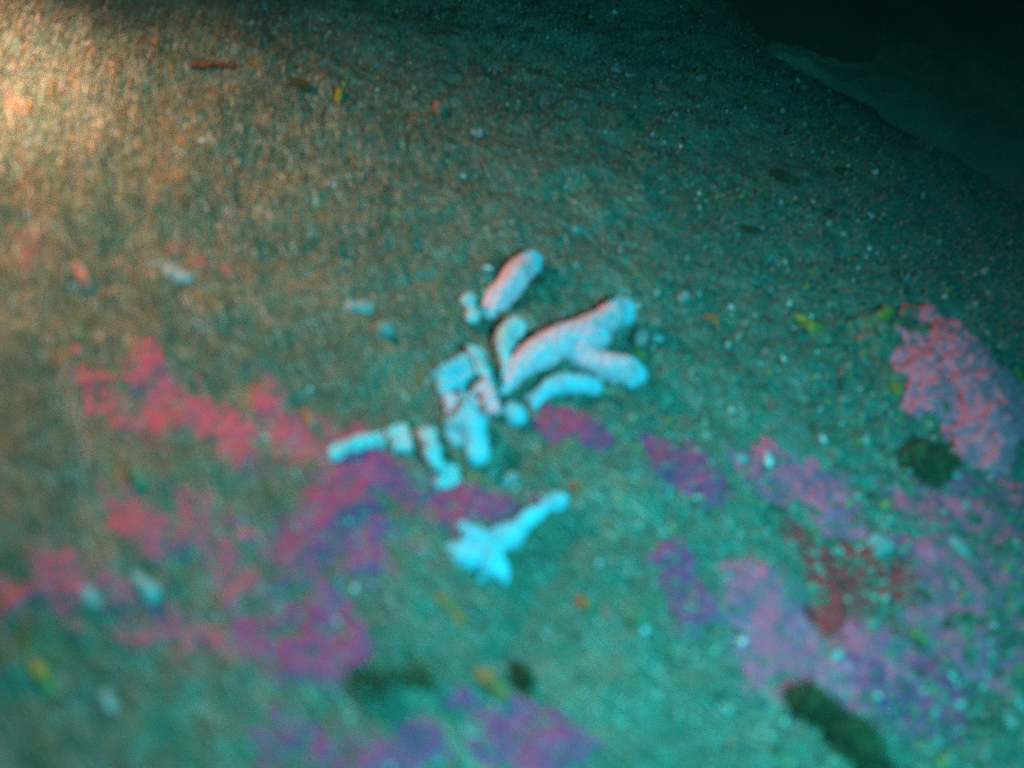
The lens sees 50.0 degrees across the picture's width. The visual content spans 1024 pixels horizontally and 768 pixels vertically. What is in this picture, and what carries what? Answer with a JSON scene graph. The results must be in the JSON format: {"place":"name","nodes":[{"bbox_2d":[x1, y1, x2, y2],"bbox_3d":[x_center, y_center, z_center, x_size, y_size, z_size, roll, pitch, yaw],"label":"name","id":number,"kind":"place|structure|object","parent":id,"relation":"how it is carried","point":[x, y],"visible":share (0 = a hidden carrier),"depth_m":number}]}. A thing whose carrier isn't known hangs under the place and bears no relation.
{"place":"outdoors","nodes":[
{"label":"outdoors","id":0,"kind":"place"},
{"bbox_2d":[0,0,1023,767],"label":"seabed","id":1,"kind":"structure","parent":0,"point":[988,34],"depth_m":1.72},
{"bbox_2d":[7,208,65,285],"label":"coralline crust","id":2,"kind":"object","parent":1,"relation":"on","point":[28,254],"visible":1,"depth_m":1.36},
{"bbox_2d":[28,657,56,696],"bbox_3d":[-0.446,0.278,1.043,0.046,0.018,0.016,43,52,19],"label":"sponge","id":3,"kind":"object","parent":1,"relation":"on","point":[40,674],"visible":1,"depth_m":1.04},
{"bbox_2d":[71,261,93,294],"bbox_3d":[-0.529,-0.132,1.355,0.017,0.021,0.048,-19,58,-30],"label":"sponge","id":4,"kind":"object","parent":1,"relation":"on","point":[82,275],"visible":1,"depth_m":1.35},
{"bbox_2d":[80,585,101,606],"bbox_3d":[-0.422,0.210,1.094,0.017,0.010,0.033,-27,63,-34],"label":"shell chip","id":5,"kind":"object","parent":1,"relation":"on","point":[90,597],"visible":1,"depth_m":1.09},
{"bbox_2d":[98,690,119,716],"bbox_3d":[-0.381,0.305,1.043,0.036,0.009,0.014,38,50,16],"label":"shell chip","id":6,"kind":"object","parent":1,"relation":"on","point":[105,699],"visible":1,"depth_m":1.04},
{"bbox_2d":[126,462,146,489],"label":"sponge","id":7,"kind":"object","parent":1,"relation":"on","point":[136,477],"visible":1,"depth_m":1.18},
{"bbox_2d":[0,526,275,685],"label":"coralline crust","id":8,"kind":"object","parent":1,"relation":"on","point":[10,603],"visible":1,"depth_m":1.10},
{"bbox_2d":[128,571,161,604],"bbox_3d":[-0.375,0.208,1.123,0.023,0.025,0.041,-31,65,-35],"label":"chip","id":9,"kind":"object","parent":1,"relation":"on","point":[148,591],"visible":1,"depth_m":1.11},
{"bbox_2d":[145,260,180,266],"bbox_3d":[-0.448,-0.154,1.411,0.045,0.009,0.014,5,50,-13],"label":"curved shell","id":10,"kind":"object","parent":1,"relation":"on","point":[162,263],"visible":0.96,"depth_m":1.41},
{"bbox_2d":[74,470,267,589],"bbox_3d":[-0.352,0.162,1.172,0.266,0.027,0.158,20,48,0],"label":"coralline crust","id":11,"kind":"object","parent":1,"relation":"on","point":[186,540],"visible":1,"depth_m":1.17},
{"bbox_2d":[161,264,194,283],"bbox_3d":[-0.426,-0.137,1.395,0.045,0.018,0.028,20,48,0],"label":"shell chip","id":12,"kind":"object","parent":1,"relation":"on","point":[174,274],"visible":1,"depth_m":1.39},
{"bbox_2d":[152,233,241,284],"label":"coralline crust","id":13,"kind":"object","parent":1,"relation":"on","point":[203,262],"visible":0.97,"depth_m":1.43},
{"bbox_2d":[56,329,343,488],"bbox_3d":[-0.362,0.038,1.276,0.344,0.036,0.203,20,48,0],"label":"coralline crust","id":14,"kind":"object","parent":1,"relation":"on","point":[270,410],"visible":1,"depth_m":1.27},
{"bbox_2d":[189,59,239,68],"bbox_3d":[-0.456,-0.489,1.683,0.078,0.016,0.021,-3,52,-20],"label":"algae tuft","id":15,"kind":"object","parent":1,"relation":"on","point":[208,64],"visible":1,"depth_m":1.68},
{"bbox_2d":[291,77,310,91],"bbox_3d":[-0.329,-0.465,1.707,0.033,0.022,0.022,20,48,0],"label":"stone","id":16,"kind":"object","parent":1,"relation":"on","point":[303,84],"visible":1,"depth_m":1.70},
{"bbox_2d":[206,566,408,707],"bbox_3d":[-0.211,0.251,1.140,0.209,0.029,0.182,20,48,0],"label":"coralline crust","id":17,"kind":"object","parent":1,"relation":"on","point":[286,647],"visible":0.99,"depth_m":1.12},
{"bbox_2d":[302,408,316,431],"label":"sponge","id":18,"kind":"object","parent":1,"relation":"on","point":[309,420],"visible":1,"depth_m":1.30},
{"bbox_2d":[244,699,413,767],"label":"coralline crust","id":19,"kind":"object","parent":1,"relation":"on","point":[289,740],"visible":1,"depth_m":1.06},
{"bbox_2d":[334,87,343,103],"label":"sponge","id":20,"kind":"object","parent":1,"relation":"on","point":[338,96],"visible":1,"depth_m":1.71},
{"bbox_2d":[256,411,455,610],"bbox_3d":[-0.165,0.143,1.243,0.223,0.033,0.283,20,48,0],"label":"coralline crust","id":21,"kind":"object","parent":1,"relation":"on","point":[388,480],"visible":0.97,"depth_m":1.22},
{"bbox_2d":[326,431,386,461],"bbox_3d":[-0.181,0.074,1.288,0.073,0.025,0.028,-12,55,-25],"label":"coral block","id":22,"kind":"object","parent":21,"relation":"on","point":[336,451],"depth_m":1.28},
{"bbox_2d":[342,299,374,315],"bbox_3d":[-0.200,-0.099,1.429,0.047,0.017,0.026,2,50,-16],"label":"shell chip","id":23,"kind":"object","parent":1,"relation":"on","point":[364,306],"visible":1,"depth_m":1.43},
{"bbox_2d":[367,676,384,689],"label":"sponge","id":24,"kind":"object","parent":1,"relation":"on","point":[372,677],"visible":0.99,"depth_m":1.09},
{"bbox_2d":[374,321,394,337],"bbox_3d":[-0.164,-0.069,1.407,0.023,0.026,0.022,-14,56,-27],"label":"barrel shell","id":25,"kind":"object","parent":1,"relation":"on","point":[382,329],"visible":1,"depth_m":1.40},
{"bbox_2d":[339,648,448,707],"bbox_3d":[-0.119,0.298,1.115,0.113,0.058,0.056,-6,53,-22],"label":"tuft","id":26,"kind":"object","parent":1,"relation":"on","point":[415,674],"visible":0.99,"depth_m":1.11},
{"bbox_2d":[385,423,413,451],"bbox_3d":[-0.135,0.067,1.316,0.030,0.026,0.043,-6,53,-22],"label":"coral block","id":27,"kind":"object","parent":1,"relation":"on","point":[399,437],"depth_m":1.31},
{"bbox_2d":[413,426,442,469],"bbox_3d":[-0.100,0.073,1.314,0.028,0.030,0.069,1,51,-17],"label":"coral stub","id":28,"kind":"object","parent":1,"relation":"on","point":[426,437],"visible":1,"depth_m":1.30},
{"bbox_2d":[432,100,443,115],"bbox_3d":[-0.118,-0.439,1.754,0.021,0.026,0.021,20,48,0],"label":"coral fragment","id":29,"kind":"object","parent":1,"relation":"on","point":[437,107],"visible":1,"depth_m":1.75},
{"bbox_2d":[434,592,466,628],"bbox_3d":[-0.066,0.245,1.190,0.051,0.021,0.018,40,51,17],"label":"sponge","id":30,"kind":"object","parent":1,"relation":"on","point":[448,604],"visible":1,"depth_m":1.18},
{"bbox_2d":[442,391,458,416],"bbox_3d":[-0.075,0.025,1.367,0.021,0.018,0.033,-4,52,-20],"label":"coral flake","id":31,"kind":"object","parent":1,"relation":"on","point":[450,401],"visible":0.92,"depth_m":1.36},
{"bbox_2d":[430,351,477,394],"bbox_3d":[-0.071,-0.015,1.394,0.081,0.030,0.038,-30,64,-35],"label":"ribbed coral slab","id":32,"kind":"object","parent":1,"relation":"on","point":[454,373],"depth_m":1.39},
{"bbox_2d":[443,389,489,465],"bbox_3d":[-0.054,0.052,1.341,0.053,0.041,0.101,-23,61,-32],"label":"coral lump","id":33,"kind":"object","parent":1,"relation":"on","point":[465,423],"visible":1,"depth_m":1.33},
{"bbox_2d":[459,292,480,323],"bbox_3d":[-0.057,-0.102,1.474,0.023,0.024,0.052,-5,52,-21],"label":"knobbed coral","id":34,"kind":"object","parent":1,"relation":"on","point":[467,301],"visible":1,"depth_m":1.47},
{"bbox_2d":[470,128,483,136],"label":"shell chip","id":35,"kind":"object","parent":1,"relation":"on","point":[478,132],"visible":1,"depth_m":1.73},
{"bbox_2d":[466,344,491,379],"bbox_3d":[-0.042,-0.029,1.407,0.031,0.035,0.058,-8,54,-23],"label":"coral post","id":36,"kind":"object","parent":1,"relation":"on","point":[478,357],"visible":0.98,"depth_m":1.39},
{"bbox_2d":[468,373,502,416],"bbox_3d":[-0.033,0.017,1.379,0.040,0.034,0.057,-8,54,-23],"label":"coral chunk","id":37,"kind":"object","parent":1,"relation":"on","point":[485,390],"visible":0.98,"depth_m":1.38},
{"bbox_2d":[426,474,545,540],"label":"coralline crust","id":38,"kind":"object","parent":1,"relation":"on","point":[483,507],"visible":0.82,"depth_m":1.28},
{"bbox_2d":[434,461,460,488],"bbox_3d":[-0.078,0.108,1.305,0.033,0.022,0.033,4,50,-14],"label":"coral flake","id":39,"kind":"object","parent":38,"relation":"on","point":[448,473],"visible":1,"depth_m":1.30},
{"bbox_2d":[473,669,510,700],"bbox_3d":[-0.021,0.313,1.146,0.048,0.027,0.022,35,50,13],"label":"sponge","id":40,"kind":"object","parent":1,"relation":"on","point":[493,684],"visible":1,"depth_m":1.14},
{"bbox_2d":[384,680,611,767],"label":"coralline crust","id":41,"kind":"object","parent":1,"relation":"on","point":[508,745],"visible":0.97,"depth_m":1.11},
{"bbox_2d":[461,725,485,745],"bbox_3d":[-0.039,0.353,1.105,0.032,0.005,0.007,36,50,14],"label":"narrow shell","id":42,"kind":"object","parent":41,"relation":"on","point":[469,732],"visible":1,"depth_m":1.10},
{"bbox_2d":[442,491,568,584],"bbox_3d":[-0.008,0.164,1.270,0.087,0.042,0.158,34,49,13],"label":"forked coral","id":43,"kind":"object","parent":1,"relation":"on","point":[479,550],"visible":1,"depth_m":1.24},
{"bbox_2d":[499,472,518,487],"bbox_3d":[-0.003,0.116,1.324,0.024,0.020,0.018,3,50,-15],"label":"shell chip","id":44,"kind":"object","parent":1,"relation":"on","point":[508,479],"visible":1,"depth_m":1.32},
{"bbox_2d":[493,315,526,380],"bbox_3d":[-0.009,-0.050,1.441,0.038,0.037,0.115,20,48,0],"label":"curled coral flake","id":45,"kind":"object","parent":1,"relation":"on","point":[510,331],"visible":1,"depth_m":1.44},
{"bbox_2d":[479,249,541,319],"bbox_3d":[-0.003,-0.133,1.523,0.043,0.078,0.131,34,49,12],"label":"coral finger","id":46,"kind":"object","parent":1,"relation":"on","point":[507,287],"visible":0.88,"depth_m":1.50},
{"bbox_2d":[0,0,1023,767],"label":"grit","id":47,"kind":"object","parent":1,"relation":"on","point":[1014,604],"visible":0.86,"depth_m":1.46},
{"bbox_2d":[501,401,526,425],"bbox_3d":[0.002,0.038,1.378,0.035,0.028,0.034,20,48,0],"label":"coral pebble","id":48,"kind":"object","parent":1,"relation":"on","point":[514,413],"visible":1,"depth_m":1.37},
{"bbox_2d":[506,658,537,701],"bbox_3d":[0.010,0.317,1.163,0.041,0.038,0.045,20,48,0],"label":"sponge","id":49,"kind":"object","parent":1,"relation":"on","point":[521,679],"visible":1,"depth_m":1.16},
{"bbox_2d":[524,372,603,409],"bbox_3d":[0.067,0.005,1.415,0.101,0.043,0.040,-5,53,-21],"label":"coral rib","id":50,"kind":"object","parent":1,"relation":"on","point":[558,384],"visible":1,"depth_m":1.40},
{"bbox_2d":[521,403,615,454],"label":"coralline crust","id":51,"kind":"object","parent":1,"relation":"on","point":[582,428],"visible":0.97,"depth_m":1.38},
{"bbox_2d":[498,295,646,394],"bbox_3d":[0.077,-0.056,1.458,0.207,0.063,0.148,2,50,-16],"label":"branched coral","id":52,"kind":"object","parent":1,"relation":"on","point":[579,343],"visible":1,"depth_m":1.43},
{"bbox_2d":[570,481,580,492],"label":"sponge","id":53,"kind":"object","parent":1,"relation":"on","point":[575,486],"visible":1,"depth_m":1.32},
{"bbox_2d":[574,594,591,613],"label":"sponge","id":54,"kind":"object","parent":1,"relation":"on","point":[582,603],"visible":1,"depth_m":1.23},
{"bbox_2d":[601,606,619,626],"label":"sponge","id":55,"kind":"object","parent":1,"relation":"on","point":[611,617],"visible":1,"depth_m":1.23},
{"bbox_2d":[610,66,620,73],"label":"shell chip","id":56,"kind":"object","parent":1,"relation":"on","point":[614,69],"visible":1,"depth_m":1.93},
{"bbox_2d":[625,72,635,77],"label":"shell chip","id":57,"kind":"object","parent":1,"relation":"on","point":[627,75],"visible":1,"depth_m":1.92},
{"bbox_2d":[619,603,648,630],"bbox_3d":[0.137,0.264,1.244,0.036,0.026,0.025,36,50,14],"label":"sponge","id":58,"kind":"object","parent":1,"relation":"on","point":[636,618],"visible":1,"depth_m":1.24},
{"bbox_2d":[632,327,648,359],"bbox_3d":[0.175,-0.057,1.503,0.024,0.027,0.048,13,48,-6],"label":"sea snail","id":59,"kind":"object","parent":1,"relation":"on","point":[640,337],"visible":1,"depth_m":1.50},
{"bbox_2d":[650,334,663,342],"bbox_3d":[0.201,-0.062,1.519,0.019,0.017,0.016,20,48,0],"label":"pebble","id":60,"kind":"object","parent":1,"relation":"on","point":[657,338],"visible":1,"depth_m":1.51},
{"bbox_2d":[654,82,669,92],"bbox_3d":[0.264,-0.522,1.931,0.032,0.016,0.015,27,48,6],"label":"coral fragment","id":61,"kind":"object","parent":1,"relation":"on","point":[660,86],"visible":1,"depth_m":1.93},
{"bbox_2d":[671,110,678,116],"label":"shell chip","id":62,"kind":"object","parent":1,"relation":"on","point":[674,113],"visible":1,"depth_m":1.88},
{"bbox_2d":[637,535,724,643],"bbox_3d":[0.203,0.237,1.288,0.130,0.032,0.146,20,48,0],"label":"coralline crust","id":63,"kind":"object","parent":1,"relation":"on","point":[684,575],"visible":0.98,"depth_m":1.28},
{"bbox_2d":[676,291,688,302],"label":"shell chip","id":64,"kind":"object","parent":1,"relation":"on","point":[683,296],"visible":1,"depth_m":1.57},
{"bbox_2d":[633,425,738,513],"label":"coralline crust","id":65,"kind":"object","parent":1,"relation":"on","point":[707,490],"visible":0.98,"depth_m":1.37},
{"bbox_2d":[694,74,705,81],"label":"shell chip","id":66,"kind":"object","parent":1,"relation":"on","point":[700,78],"visible":1,"depth_m":1.98},
{"bbox_2d":[704,313,719,327],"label":"sponge","id":67,"kind":"object","parent":1,"relation":"on","point":[714,319],"visible":1,"depth_m":1.57},
{"bbox_2d":[733,453,748,462],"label":"shell chip","id":68,"kind":"object","parent":1,"relation":"on","point":[741,458],"visible":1,"depth_m":1.42},
{"bbox_2d":[740,224,758,233],"bbox_3d":[0.375,-0.244,1.735,0.031,0.013,0.017,10,49,-9],"label":"stone","id":69,"kind":"object","parent":1,"relation":"on","point":[748,229],"visible":1,"depth_m":1.73},
{"bbox_2d":[761,88,769,93],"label":"shell chip","id":70,"kind":"object","parent":1,"relation":"on","point":[764,91],"visible":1,"depth_m":2.02},
{"bbox_2d":[780,355,786,361],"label":"shell chip","id":71,"kind":"object","parent":1,"relation":"on","point":[782,357],"visible":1,"depth_m":1.55},
{"bbox_2d":[769,169,798,186],"bbox_3d":[0.459,-0.347,1.847,0.053,0.025,0.025,20,48,0],"label":"stone","id":72,"kind":"object","parent":1,"relation":"on","point":[783,176],"visible":1,"depth_m":1.84},
{"bbox_2d":[723,435,868,544],"bbox_3d":[0.360,0.136,1.420,0.239,0.035,0.164,20,48,0],"label":"coralline crust","id":73,"kind":"object","parent":1,"relation":"on","point":[800,485],"visible":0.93,"depth_m":1.42},
{"bbox_2d":[764,455,773,467],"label":"shell chip","id":74,"kind":"object","parent":73,"relation":"on","point":[768,460],"visible":1,"depth_m":1.43},
{"bbox_2d":[710,549,889,738],"bbox_3d":[0.323,0.315,1.264,0.231,0.036,0.312,-15,57,-28],"label":"coralline crust","id":75,"kind":"object","parent":1,"relation":"on","point":[772,641],"visible":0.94,"depth_m":1.27},
{"bbox_2d":[775,511,937,651],"bbox_3d":[0.418,0.249,1.350,0.225,0.034,0.207,20,48,0],"label":"red algae","id":76,"kind":"object","parent":75,"relation":"on","point":[826,624],"visible":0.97,"depth_m":1.35},
{"bbox_2d":[814,586,1023,701],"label":"coralline crust","id":77,"kind":"object","parent":75,"relation":"on","point":[870,649],"visible":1,"depth_m":1.31},
{"bbox_2d":[794,312,824,331],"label":"sponge","id":78,"kind":"object","parent":1,"relation":"on","point":[808,323],"visible":1,"depth_m":1.60},
{"bbox_2d":[820,434,827,442],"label":"shell chip","id":79,"kind":"object","parent":1,"relation":"on","point":[823,439],"visible":1,"depth_m":1.46},
{"bbox_2d":[828,209,839,217],"bbox_3d":[0.529,-0.280,1.805,0.024,0.010,0.012,38,50,16],"label":"stone","id":80,"kind":"object","parent":1,"relation":"on","point":[833,212],"visible":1,"depth_m":1.80},
{"bbox_2d":[777,674,901,767],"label":"dark sponge","id":81,"kind":"object","parent":1,"relation":"on","point":[854,740],"visible":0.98,"depth_m":1.20},
{"bbox_2d":[835,166,852,174],"bbox_3d":[0.578,-0.370,1.907,0.035,0.018,0.020,12,48,-7],"label":"stone","id":82,"kind":"object","parent":1,"relation":"on","point":[840,170],"visible":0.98,"depth_m":1.90},
{"bbox_2d":[867,211,874,218],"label":"shell chip","id":83,"kind":"object","parent":1,"relation":"on","point":[870,214],"visible":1,"depth_m":1.83},
{"bbox_2d":[854,708,897,766],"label":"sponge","id":84,"kind":"object","parent":1,"relation":"on","point":[883,737],"visible":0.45,"depth_m":1.21},
{"bbox_2d":[866,533,893,556],"bbox_3d":[0.465,0.202,1.385,0.031,0.026,0.033,-6,53,-21],"label":"shell chip","id":85,"kind":"object","parent":1,"relation":"on","point":[880,545],"visible":1,"depth_m":1.38},
{"bbox_2d":[764,40,1023,206],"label":"boulder","id":86,"kind":"object","parent":1,"relation":"on","point":[968,111],"visible":0.91,"depth_m":2.15},
{"bbox_2d":[821,639,986,755],"bbox_3d":[0.449,0.363,1.265,0.260,0.031,0.159,3,50,-15],"label":"coralline crust","id":87,"kind":"object","parent":1,"relation":"on","point":[923,704],"visible":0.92,"depth_m":1.27},
{"bbox_2d":[806,302,1023,479],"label":"encrusted stone","id":88,"kind":"object","parent":1,"relation":"on","point":[963,390],"visible":0.61,"depth_m":1.56},
{"bbox_2d":[855,331,873,343],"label":"sponge","id":89,"kind":"object","parent":88,"relation":"on","point":[864,337],"visible":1,"depth_m":1.61},
{"bbox_2d":[865,305,893,327],"bbox_3d":[0.547,-0.098,1.635,0.053,0.032,0.022,-23,61,-32],"label":"sponge","id":90,"kind":"object","parent":88,"relation":"on","point":[885,313],"visible":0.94,"depth_m":1.63},
{"bbox_2d":[888,381,902,396],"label":"sponge","id":91,"kind":"object","parent":88,"relation":"on","point":[895,387],"visible":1,"depth_m":1.55},
{"bbox_2d":[890,320,900,326],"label":"sponge","id":92,"kind":"object","parent":88,"relation":"on","point":[894,323],"visible":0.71,"depth_m":1.63},
{"bbox_2d":[898,304,918,318],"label":"sponge","id":93,"kind":"object","parent":88,"relation":"on","point":[906,311],"visible":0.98,"depth_m":1.66},
{"bbox_2d":[896,437,963,489],"bbox_3d":[0.561,0.104,1.491,0.094,0.084,0.089,20,48,0],"label":"dark sponge","id":94,"kind":"object","parent":1,"relation":"on","point":[929,462],"visible":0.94,"depth_m":1.47},
{"bbox_2d":[931,707,939,714],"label":"shell chip","id":95,"kind":"object","parent":1,"relation":"on","point":[937,710],"visible":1,"depth_m":1.26},
{"bbox_2d":[933,736,941,745],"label":"shell chip","id":96,"kind":"object","parent":1,"relation":"on","point":[939,743],"visible":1,"depth_m":1.24},
{"bbox_2d":[863,464,1023,640],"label":"coralline crust","id":97,"kind":"object","parent":1,"relation":"on","point":[929,552],"visible":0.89,"depth_m":1.43},
{"bbox_2d":[952,472,962,478],"bbox_3d":[0.594,0.122,1.487,0.034,0.014,0.013,29,48,8],"label":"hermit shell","id":98,"kind":"object","parent":1,"relation":"on","point":[957,475],"visible":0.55,"depth_m":1.48},
{"bbox_2d":[948,535,970,557],"bbox_3d":[0.573,0.211,1.411,0.019,0.021,0.041,-19,59,-30],"label":"shell chip","id":99,"kind":"object","parent":1,"relation":"on","point":[956,542],"visible":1,"depth_m":1.40},
{"bbox_2d":[974,718,1005,737],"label":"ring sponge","id":100,"kind":"object","parent":1,"relation":"on","point":[982,723],"visible":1,"depth_m":1.25},
{"bbox_2d":[1011,365,1023,387],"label":"sponge","id":101,"kind":"object","parent":1,"relation":"on","point":[1018,372],"visible":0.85,"depth_m":1.65}
]}

